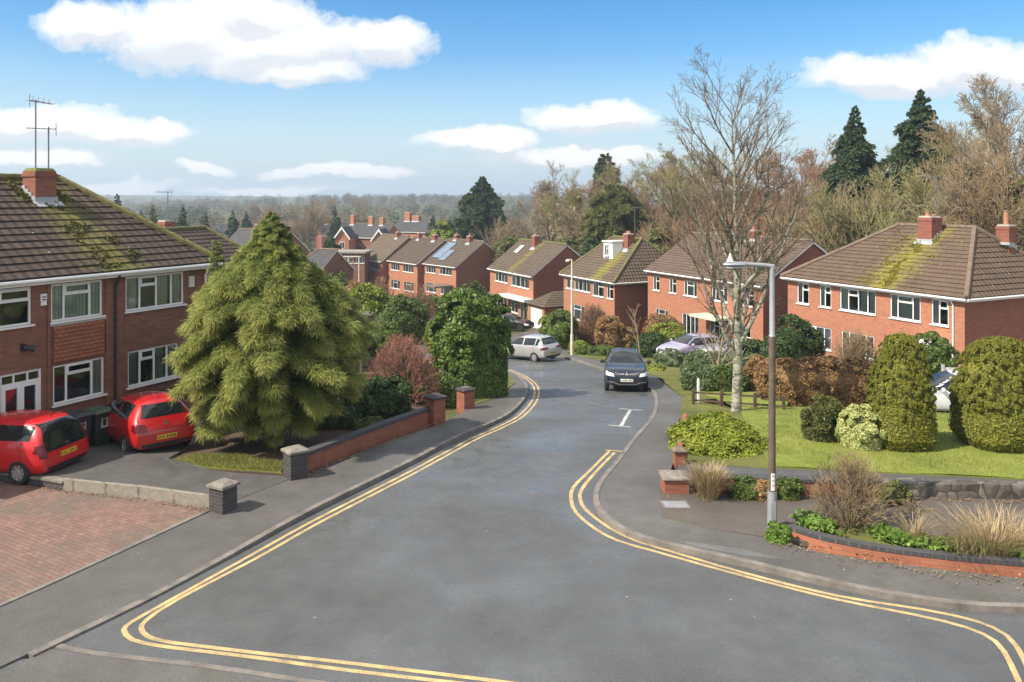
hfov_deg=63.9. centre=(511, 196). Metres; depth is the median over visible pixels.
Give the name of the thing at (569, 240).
shrub
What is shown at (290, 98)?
sky
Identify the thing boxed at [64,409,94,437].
wheelie bin
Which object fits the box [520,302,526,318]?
window
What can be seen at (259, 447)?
lawn
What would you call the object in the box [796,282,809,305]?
window
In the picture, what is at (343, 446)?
garden wall
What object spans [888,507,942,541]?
grass tuft
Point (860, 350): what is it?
bare shrub
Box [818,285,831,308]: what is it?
window
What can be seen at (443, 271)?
window
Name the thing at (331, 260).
brick house
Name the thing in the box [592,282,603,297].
window
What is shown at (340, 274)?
shrub
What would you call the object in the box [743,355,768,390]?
shrub
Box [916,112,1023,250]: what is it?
bare tree
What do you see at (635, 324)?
bare tree
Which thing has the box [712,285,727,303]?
window
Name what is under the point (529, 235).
bare tree
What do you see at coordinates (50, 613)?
pavement
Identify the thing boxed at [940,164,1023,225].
bare tree
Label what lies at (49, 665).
footway crossing
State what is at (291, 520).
kerb
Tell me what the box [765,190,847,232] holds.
bare tree
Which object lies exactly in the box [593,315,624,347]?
shrub
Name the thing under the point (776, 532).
weeds
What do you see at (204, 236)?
brick house
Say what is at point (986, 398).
clipped yew
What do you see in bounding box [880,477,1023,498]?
garden wall
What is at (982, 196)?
bare tree
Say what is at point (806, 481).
garden wall
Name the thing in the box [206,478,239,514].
wall pier
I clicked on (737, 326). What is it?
birch tree
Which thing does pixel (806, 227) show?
shrub
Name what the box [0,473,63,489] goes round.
garden wall
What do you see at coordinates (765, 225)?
bare tree
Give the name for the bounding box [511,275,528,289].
window
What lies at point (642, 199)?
bare tree
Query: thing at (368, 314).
shrub
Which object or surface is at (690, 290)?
window
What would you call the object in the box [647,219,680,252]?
shrub
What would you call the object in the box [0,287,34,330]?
window
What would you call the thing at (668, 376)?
grass verge
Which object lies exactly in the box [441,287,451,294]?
window
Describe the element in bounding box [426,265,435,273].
window
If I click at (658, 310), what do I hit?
window
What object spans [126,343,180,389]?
window
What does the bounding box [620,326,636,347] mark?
shrub
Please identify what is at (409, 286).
window
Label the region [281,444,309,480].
wall pier
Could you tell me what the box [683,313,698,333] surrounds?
window
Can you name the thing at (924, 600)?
kerb
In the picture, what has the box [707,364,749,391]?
shrub
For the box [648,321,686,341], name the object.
shrub
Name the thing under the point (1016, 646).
road marking
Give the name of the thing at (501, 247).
shrub
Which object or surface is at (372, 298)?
shrub
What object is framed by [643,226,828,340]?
brick house
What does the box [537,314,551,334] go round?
shrub
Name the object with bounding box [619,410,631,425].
road marking
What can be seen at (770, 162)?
bare tree
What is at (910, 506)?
bare shrub
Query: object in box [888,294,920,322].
window
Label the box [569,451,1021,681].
road marking
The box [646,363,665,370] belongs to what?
shrub
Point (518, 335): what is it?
driveway
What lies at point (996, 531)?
grass tuft
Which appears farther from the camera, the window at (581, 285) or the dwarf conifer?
the window at (581, 285)
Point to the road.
(492, 555)
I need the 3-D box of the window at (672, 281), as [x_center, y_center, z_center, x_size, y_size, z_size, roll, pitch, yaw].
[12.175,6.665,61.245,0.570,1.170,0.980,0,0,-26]
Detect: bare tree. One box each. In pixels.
[250,206,292,228]
[282,196,340,254]
[346,192,379,222]
[477,216,525,250]
[506,183,559,239]
[527,159,588,240]
[538,168,594,244]
[551,160,637,248]
[572,185,645,243]
[586,171,669,227]
[590,160,666,227]
[626,150,730,234]
[627,302,640,353]
[634,148,727,235]
[635,211,688,244]
[639,142,698,241]
[652,198,748,250]
[656,160,724,232]
[672,171,770,239]
[678,151,782,231]
[690,163,787,230]
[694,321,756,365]
[727,134,837,235]
[743,198,842,241]
[750,148,833,224]
[755,178,912,251]
[762,160,856,228]
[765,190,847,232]
[778,159,915,251]
[843,188,941,238]
[862,103,1000,222]
[870,194,955,231]
[883,122,972,219]
[906,72,1023,234]
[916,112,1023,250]
[916,141,1023,249]
[929,95,1023,219]
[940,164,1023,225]
[997,176,1023,248]
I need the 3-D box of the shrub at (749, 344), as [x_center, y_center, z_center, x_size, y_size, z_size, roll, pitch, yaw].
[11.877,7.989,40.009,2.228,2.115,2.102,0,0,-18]
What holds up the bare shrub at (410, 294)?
on the ground at (451, 413)
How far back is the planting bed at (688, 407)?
21.43 m
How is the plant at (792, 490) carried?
on the driveway at (727, 513)
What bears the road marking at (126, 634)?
on the road
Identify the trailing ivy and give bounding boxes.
[789,508,930,548]
[920,532,1023,560]
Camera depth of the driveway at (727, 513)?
17.40 m
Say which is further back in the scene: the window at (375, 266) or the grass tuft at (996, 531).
the window at (375, 266)
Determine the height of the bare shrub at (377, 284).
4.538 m
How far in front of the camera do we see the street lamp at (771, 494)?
16.22 m
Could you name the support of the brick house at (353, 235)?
on the ground at (451, 413)
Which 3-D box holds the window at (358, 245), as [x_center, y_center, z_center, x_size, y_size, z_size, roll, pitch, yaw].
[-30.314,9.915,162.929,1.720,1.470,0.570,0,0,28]
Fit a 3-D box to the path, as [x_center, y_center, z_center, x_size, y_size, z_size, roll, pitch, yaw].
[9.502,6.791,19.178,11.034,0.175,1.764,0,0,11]
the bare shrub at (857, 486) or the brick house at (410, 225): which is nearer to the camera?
the bare shrub at (857, 486)
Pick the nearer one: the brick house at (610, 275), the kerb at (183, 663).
the kerb at (183, 663)
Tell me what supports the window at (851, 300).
in the brick house at (960, 288)
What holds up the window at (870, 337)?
in the brick house at (960, 288)
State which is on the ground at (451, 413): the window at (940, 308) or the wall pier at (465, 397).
the wall pier at (465, 397)
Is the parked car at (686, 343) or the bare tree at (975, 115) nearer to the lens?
the parked car at (686, 343)
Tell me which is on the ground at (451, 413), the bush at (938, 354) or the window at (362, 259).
the bush at (938, 354)
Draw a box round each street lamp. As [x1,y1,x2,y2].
[565,259,572,354]
[723,253,776,527]
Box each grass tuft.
[683,459,740,500]
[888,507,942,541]
[908,497,1023,557]
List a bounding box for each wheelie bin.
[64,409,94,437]
[83,405,110,445]
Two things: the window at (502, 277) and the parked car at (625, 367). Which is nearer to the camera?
the parked car at (625, 367)
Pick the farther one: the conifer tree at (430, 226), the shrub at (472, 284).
the conifer tree at (430, 226)
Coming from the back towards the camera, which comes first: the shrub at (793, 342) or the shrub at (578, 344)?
the shrub at (578, 344)
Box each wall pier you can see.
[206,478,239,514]
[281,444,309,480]
[424,392,447,426]
[455,386,475,412]
[658,470,690,493]
[671,446,687,469]
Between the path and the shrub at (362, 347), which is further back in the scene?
the shrub at (362, 347)
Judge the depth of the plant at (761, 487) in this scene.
18.06 m
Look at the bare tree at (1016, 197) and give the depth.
57.80 m
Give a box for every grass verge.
[475,374,514,403]
[574,354,716,399]
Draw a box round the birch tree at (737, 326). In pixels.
[646,44,829,411]
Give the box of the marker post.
[697,378,699,401]
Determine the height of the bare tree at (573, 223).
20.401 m
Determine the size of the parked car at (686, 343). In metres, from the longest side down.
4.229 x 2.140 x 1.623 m
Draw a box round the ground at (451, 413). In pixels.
[101,195,1010,525]
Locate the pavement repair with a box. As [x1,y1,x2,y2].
[682,541,784,559]
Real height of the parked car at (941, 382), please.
1.643 m
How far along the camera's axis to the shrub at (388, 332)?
45.30 m
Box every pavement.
[0,353,524,667]
[511,339,1023,602]
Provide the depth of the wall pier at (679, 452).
20.64 m
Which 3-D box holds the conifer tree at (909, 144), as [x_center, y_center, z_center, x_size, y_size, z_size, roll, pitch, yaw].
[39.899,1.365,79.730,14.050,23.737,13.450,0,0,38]
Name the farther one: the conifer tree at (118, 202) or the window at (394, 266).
the conifer tree at (118, 202)
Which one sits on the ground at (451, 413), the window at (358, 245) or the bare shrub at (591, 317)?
the bare shrub at (591, 317)
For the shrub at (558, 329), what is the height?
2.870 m
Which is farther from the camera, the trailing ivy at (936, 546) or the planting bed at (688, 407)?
the planting bed at (688, 407)
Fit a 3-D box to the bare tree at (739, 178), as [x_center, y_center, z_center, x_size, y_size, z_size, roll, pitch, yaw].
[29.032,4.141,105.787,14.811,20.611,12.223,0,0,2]
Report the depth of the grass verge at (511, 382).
31.36 m
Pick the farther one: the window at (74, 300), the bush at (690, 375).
the bush at (690, 375)
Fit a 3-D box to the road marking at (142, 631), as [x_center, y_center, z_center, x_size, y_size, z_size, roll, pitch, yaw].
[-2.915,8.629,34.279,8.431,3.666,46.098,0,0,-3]
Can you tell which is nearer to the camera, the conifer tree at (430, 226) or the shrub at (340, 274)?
the shrub at (340, 274)
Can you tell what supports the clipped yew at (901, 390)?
on the lawn at (804, 460)
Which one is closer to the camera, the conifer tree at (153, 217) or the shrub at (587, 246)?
the shrub at (587, 246)
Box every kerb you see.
[0,509,209,606]
[28,350,527,657]
[55,644,325,681]
[558,355,1023,612]
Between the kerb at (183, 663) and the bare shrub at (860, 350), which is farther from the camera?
the bare shrub at (860, 350)
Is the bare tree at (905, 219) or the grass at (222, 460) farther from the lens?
the bare tree at (905, 219)
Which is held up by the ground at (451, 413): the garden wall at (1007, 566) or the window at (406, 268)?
the garden wall at (1007, 566)
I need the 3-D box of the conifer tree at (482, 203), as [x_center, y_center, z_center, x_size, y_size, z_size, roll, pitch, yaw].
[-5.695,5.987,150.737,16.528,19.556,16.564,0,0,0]
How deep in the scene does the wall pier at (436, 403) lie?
25.73 m
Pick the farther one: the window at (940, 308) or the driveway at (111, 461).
the window at (940, 308)
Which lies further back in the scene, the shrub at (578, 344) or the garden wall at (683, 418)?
the shrub at (578, 344)
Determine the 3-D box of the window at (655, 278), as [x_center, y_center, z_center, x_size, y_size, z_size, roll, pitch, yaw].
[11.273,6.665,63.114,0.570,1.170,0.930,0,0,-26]
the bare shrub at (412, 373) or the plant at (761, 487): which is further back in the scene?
the bare shrub at (412, 373)
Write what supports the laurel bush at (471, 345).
on the ground at (451, 413)
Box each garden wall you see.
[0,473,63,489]
[63,478,208,508]
[307,407,429,472]
[678,413,686,445]
[692,472,881,495]
[781,521,1023,577]
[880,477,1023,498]
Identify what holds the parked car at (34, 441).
on the block paving
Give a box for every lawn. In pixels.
[172,388,425,475]
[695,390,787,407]
[741,406,1023,479]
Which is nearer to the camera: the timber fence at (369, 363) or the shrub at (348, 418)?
the shrub at (348, 418)
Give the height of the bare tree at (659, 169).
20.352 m
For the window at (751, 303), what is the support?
in the brick house at (674, 291)
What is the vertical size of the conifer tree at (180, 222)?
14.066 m
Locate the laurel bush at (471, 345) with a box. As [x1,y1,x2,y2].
[429,288,514,398]
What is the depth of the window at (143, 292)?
25.39 m
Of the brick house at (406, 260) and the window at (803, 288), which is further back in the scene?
the brick house at (406, 260)
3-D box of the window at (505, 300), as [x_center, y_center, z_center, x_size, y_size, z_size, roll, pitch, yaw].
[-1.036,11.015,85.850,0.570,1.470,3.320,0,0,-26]
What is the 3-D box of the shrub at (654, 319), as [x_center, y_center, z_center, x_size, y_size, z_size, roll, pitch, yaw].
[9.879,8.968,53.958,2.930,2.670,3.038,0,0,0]
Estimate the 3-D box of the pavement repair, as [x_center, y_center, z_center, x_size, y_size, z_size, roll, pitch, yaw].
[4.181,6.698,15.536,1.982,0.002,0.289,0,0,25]
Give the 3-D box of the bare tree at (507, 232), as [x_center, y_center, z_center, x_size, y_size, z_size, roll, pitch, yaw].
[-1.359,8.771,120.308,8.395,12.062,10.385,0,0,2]
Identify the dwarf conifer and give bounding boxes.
[800,393,844,442]
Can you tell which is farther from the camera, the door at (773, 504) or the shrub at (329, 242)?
the shrub at (329, 242)
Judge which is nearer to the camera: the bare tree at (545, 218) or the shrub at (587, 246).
the shrub at (587, 246)
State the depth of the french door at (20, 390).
21.88 m
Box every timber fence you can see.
[342,357,384,377]
[692,389,785,409]
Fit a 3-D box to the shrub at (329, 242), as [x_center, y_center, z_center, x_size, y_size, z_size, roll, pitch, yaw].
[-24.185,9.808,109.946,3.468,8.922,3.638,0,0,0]
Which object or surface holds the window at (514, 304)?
in the brick house at (526, 280)
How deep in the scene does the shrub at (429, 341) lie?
51.63 m
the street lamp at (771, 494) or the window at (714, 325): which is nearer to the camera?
the street lamp at (771, 494)
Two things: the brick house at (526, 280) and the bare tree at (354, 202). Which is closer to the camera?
the brick house at (526, 280)
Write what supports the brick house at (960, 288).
on the ground at (451, 413)
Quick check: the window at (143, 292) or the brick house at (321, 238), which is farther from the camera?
the brick house at (321, 238)
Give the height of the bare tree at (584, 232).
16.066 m
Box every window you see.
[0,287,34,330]
[50,280,105,324]
[51,357,107,407]
[124,272,186,313]
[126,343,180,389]
[356,243,361,249]
[359,256,364,263]
[370,262,378,270]
[391,263,398,270]
[391,279,399,289]
[402,264,412,272]
[403,281,412,291]
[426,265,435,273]
[426,282,435,292]
[440,267,451,275]
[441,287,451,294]
[496,271,507,283]
[496,297,506,304]
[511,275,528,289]
[511,299,517,313]
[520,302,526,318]
[565,277,573,289]
[573,304,583,320]
[575,278,590,293]
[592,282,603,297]
[603,244,608,255]
[606,284,612,299]
[652,276,659,291]
[656,308,667,321]
[670,278,676,294]
[683,280,696,297]
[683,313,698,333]
[710,321,727,339]
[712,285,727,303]
[743,290,752,307]
[744,328,750,338]
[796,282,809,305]
[808,325,831,351]
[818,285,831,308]
[838,287,876,315]
[842,331,873,359]
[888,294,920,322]
[929,299,949,327]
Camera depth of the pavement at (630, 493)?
16.09 m
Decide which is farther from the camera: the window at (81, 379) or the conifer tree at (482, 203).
the conifer tree at (482, 203)
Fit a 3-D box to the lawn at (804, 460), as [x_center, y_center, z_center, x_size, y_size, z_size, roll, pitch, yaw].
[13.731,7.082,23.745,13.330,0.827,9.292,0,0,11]
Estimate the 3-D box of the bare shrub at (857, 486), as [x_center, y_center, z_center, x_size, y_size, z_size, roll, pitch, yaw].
[6.792,5.842,16.520,1.754,1.629,1.788,0,0,0]
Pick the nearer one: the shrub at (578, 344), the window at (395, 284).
the shrub at (578, 344)
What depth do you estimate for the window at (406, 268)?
118.67 m
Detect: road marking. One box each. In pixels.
[121,370,535,681]
[138,369,539,681]
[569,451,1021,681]
[578,452,1023,664]
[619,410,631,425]
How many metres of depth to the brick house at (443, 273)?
112.89 m
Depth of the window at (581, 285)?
70.96 m
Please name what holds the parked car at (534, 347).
on the road
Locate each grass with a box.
[171,452,282,471]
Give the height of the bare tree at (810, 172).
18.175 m
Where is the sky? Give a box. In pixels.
[0,0,1023,197]
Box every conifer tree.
[114,194,121,205]
[148,205,157,222]
[163,211,383,448]
[176,205,188,226]
[200,211,210,227]
[223,210,239,237]
[237,211,252,228]
[327,206,340,247]
[425,214,436,236]
[448,219,455,231]
[450,176,507,246]
[573,184,652,247]
[587,153,620,208]
[815,105,887,221]
[876,89,959,221]
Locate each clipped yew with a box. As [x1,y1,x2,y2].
[865,328,938,451]
[947,335,1023,453]
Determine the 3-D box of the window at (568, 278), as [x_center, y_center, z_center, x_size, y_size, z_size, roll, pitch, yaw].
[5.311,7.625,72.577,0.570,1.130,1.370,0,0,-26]
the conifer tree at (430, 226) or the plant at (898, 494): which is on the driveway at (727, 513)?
the plant at (898, 494)
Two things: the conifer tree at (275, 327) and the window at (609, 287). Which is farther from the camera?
the window at (609, 287)
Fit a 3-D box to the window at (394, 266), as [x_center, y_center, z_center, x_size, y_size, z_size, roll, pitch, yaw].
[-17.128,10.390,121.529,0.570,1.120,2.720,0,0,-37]
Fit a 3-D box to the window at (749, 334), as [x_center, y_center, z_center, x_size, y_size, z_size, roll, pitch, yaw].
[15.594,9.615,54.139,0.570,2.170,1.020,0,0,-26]
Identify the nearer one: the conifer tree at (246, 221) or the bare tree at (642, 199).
the bare tree at (642, 199)
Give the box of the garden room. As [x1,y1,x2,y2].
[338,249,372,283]
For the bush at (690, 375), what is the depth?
34.05 m
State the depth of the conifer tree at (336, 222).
199.34 m
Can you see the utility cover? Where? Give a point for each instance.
(675, 504)
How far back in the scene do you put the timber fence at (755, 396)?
28.80 m
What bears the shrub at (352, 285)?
on the ground at (451, 413)
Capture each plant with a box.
[727,474,757,500]
[753,479,767,501]
[776,476,806,501]
[869,479,914,505]
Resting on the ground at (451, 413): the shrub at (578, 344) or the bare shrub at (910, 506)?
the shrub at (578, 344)
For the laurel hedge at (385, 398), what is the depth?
25.92 m
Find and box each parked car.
[0,409,88,484]
[107,391,194,451]
[494,313,533,331]
[507,334,560,361]
[600,348,650,390]
[656,333,720,360]
[697,338,763,354]
[929,370,958,411]
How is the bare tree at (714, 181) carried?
on the ground at (451, 413)
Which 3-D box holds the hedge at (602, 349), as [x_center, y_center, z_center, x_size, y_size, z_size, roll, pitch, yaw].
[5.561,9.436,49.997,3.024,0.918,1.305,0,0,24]
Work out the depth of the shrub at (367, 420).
24.40 m
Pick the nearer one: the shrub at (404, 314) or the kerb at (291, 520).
the kerb at (291, 520)
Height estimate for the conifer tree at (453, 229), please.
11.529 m
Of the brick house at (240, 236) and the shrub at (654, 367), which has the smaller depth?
the shrub at (654, 367)
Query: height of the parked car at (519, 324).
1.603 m
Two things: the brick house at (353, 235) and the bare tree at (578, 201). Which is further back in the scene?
the brick house at (353, 235)
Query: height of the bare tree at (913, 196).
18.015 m
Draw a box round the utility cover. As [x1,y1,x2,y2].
[660,501,690,508]
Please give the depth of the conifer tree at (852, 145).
80.95 m
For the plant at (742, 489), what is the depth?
18.21 m
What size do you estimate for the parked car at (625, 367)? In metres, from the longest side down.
4.422 x 2.220 x 1.783 m
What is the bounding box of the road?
[0,341,1023,681]
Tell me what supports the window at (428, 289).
in the brick house at (443, 273)
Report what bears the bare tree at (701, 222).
on the ground at (451, 413)
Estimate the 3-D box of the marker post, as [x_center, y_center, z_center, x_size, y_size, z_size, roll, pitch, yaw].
[6.879,7.252,30.304,0.080,1.090,0.080,0,0,0]
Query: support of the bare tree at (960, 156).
on the ground at (451, 413)
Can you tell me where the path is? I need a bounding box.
[678,463,1023,485]
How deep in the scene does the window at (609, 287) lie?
67.01 m
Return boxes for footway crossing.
[0,649,283,681]
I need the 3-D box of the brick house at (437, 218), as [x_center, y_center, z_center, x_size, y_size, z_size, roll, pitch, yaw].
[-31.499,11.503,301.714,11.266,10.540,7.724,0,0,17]
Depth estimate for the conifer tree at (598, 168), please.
136.98 m
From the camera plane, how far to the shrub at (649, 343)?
48.58 m
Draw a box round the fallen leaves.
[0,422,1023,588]
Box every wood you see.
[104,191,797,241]
[539,186,930,249]
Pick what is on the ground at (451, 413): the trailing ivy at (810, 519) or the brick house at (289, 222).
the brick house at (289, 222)
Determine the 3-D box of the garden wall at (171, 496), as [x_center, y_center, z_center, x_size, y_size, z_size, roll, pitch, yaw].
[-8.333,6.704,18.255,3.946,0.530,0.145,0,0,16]
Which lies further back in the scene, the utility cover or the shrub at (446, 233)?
the shrub at (446, 233)
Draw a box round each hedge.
[333,373,413,418]
[580,343,621,355]
[753,355,874,406]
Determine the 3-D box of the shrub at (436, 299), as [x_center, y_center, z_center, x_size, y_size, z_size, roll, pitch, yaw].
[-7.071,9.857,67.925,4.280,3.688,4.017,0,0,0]
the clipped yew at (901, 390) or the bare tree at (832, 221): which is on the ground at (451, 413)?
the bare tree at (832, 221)
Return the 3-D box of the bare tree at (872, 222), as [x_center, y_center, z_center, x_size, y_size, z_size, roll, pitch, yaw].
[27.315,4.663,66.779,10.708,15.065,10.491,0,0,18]
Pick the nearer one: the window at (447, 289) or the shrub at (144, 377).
the shrub at (144, 377)
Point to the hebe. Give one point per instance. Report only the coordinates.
(670, 358)
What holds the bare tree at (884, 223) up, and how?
on the ground at (451, 413)
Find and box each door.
[0,368,40,412]
[771,502,775,520]
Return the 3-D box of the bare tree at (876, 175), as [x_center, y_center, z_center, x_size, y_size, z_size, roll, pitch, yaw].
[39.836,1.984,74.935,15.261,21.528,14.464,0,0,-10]
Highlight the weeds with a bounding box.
[764,520,792,544]
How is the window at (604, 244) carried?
in the brick house at (610, 275)
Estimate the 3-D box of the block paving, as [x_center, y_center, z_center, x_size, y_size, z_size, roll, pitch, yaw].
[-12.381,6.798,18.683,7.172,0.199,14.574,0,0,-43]
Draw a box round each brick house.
[0,94,222,418]
[156,189,241,358]
[194,223,230,236]
[229,223,309,255]
[280,221,298,238]
[306,248,355,279]
[315,220,349,249]
[334,213,402,249]
[365,230,411,293]
[387,231,463,295]
[395,210,440,237]
[416,213,441,221]
[421,233,499,296]
[487,214,581,327]
[559,216,663,336]
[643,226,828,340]
[780,174,1023,367]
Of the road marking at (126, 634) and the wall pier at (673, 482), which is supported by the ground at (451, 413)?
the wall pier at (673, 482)
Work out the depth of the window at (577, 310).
71.52 m
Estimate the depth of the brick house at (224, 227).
219.11 m
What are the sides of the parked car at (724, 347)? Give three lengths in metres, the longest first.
4.229 x 2.140 x 1.623 m
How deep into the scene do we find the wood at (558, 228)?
128.75 m
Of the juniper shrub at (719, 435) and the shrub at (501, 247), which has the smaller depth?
the juniper shrub at (719, 435)
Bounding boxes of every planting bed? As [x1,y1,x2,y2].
[680,397,776,468]
[796,524,1005,556]
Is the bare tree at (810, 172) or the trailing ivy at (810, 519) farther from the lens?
the bare tree at (810, 172)
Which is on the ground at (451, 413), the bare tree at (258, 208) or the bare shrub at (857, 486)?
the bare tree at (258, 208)
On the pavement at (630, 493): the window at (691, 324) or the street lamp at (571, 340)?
the street lamp at (571, 340)
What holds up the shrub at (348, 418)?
on the lawn at (259, 447)
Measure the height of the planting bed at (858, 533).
0.173 m
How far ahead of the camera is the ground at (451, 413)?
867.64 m
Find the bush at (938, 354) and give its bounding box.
[913,330,962,373]
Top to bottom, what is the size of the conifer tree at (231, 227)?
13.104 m
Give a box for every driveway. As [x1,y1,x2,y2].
[43,417,288,499]
[511,328,539,338]
[661,491,1023,546]
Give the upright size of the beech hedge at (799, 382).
1.968 m
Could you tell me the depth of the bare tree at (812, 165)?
98.74 m
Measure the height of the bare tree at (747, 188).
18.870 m
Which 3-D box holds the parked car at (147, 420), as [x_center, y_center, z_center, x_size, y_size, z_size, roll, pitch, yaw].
[-10.421,6.101,23.019,2.070,1.583,3.978,0,-2,-43]
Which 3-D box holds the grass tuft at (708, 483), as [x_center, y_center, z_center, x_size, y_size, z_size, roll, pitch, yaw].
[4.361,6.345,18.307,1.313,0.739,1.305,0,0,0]
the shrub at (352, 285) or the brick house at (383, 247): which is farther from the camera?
the brick house at (383, 247)
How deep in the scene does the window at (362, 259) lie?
122.14 m
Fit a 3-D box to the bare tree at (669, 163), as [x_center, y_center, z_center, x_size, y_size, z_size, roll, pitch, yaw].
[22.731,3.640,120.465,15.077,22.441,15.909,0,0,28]
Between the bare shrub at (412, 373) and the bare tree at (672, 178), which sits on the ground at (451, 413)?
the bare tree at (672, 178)
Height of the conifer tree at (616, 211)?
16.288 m
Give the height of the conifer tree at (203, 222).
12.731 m
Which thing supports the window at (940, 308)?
in the brick house at (960, 288)
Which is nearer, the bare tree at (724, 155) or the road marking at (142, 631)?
the road marking at (142, 631)
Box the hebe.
[653,348,684,366]
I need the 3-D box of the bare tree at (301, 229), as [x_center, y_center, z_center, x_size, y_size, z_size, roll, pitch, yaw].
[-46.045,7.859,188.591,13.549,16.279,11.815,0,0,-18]
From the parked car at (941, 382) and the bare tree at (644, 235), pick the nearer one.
the parked car at (941, 382)
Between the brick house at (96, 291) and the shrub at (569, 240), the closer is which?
the brick house at (96, 291)
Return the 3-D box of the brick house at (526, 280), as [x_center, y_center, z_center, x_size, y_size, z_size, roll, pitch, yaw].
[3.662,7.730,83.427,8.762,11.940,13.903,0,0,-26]
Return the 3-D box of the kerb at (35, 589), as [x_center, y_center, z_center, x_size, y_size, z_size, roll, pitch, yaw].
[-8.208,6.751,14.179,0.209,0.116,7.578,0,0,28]
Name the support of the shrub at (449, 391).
on the ground at (451, 413)
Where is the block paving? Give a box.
[0,482,206,602]
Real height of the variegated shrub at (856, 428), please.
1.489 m
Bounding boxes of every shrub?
[137,374,163,391]
[313,404,361,429]
[323,237,340,248]
[329,271,348,288]
[329,325,367,368]
[345,279,364,297]
[347,282,391,314]
[352,415,385,429]
[357,310,380,357]
[365,333,442,405]
[366,321,403,366]
[370,276,393,302]
[374,293,429,344]
[402,284,438,320]
[414,294,449,317]
[422,319,444,353]
[429,219,453,240]
[440,380,461,407]
[460,280,487,294]
[493,235,520,261]
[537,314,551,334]
[543,308,578,350]
[559,237,578,251]
[567,339,589,353]
[575,302,608,346]
[577,236,597,255]
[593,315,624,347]
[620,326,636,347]
[633,332,667,357]
[641,312,683,332]
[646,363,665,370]
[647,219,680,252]
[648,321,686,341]
[665,410,767,459]
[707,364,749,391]
[723,213,774,235]
[742,339,779,366]
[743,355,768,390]
[763,313,825,366]
[803,219,843,244]
[808,445,899,535]
[827,326,879,370]
[834,403,886,450]
[893,497,939,514]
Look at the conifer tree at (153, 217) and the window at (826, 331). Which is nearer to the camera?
the window at (826, 331)

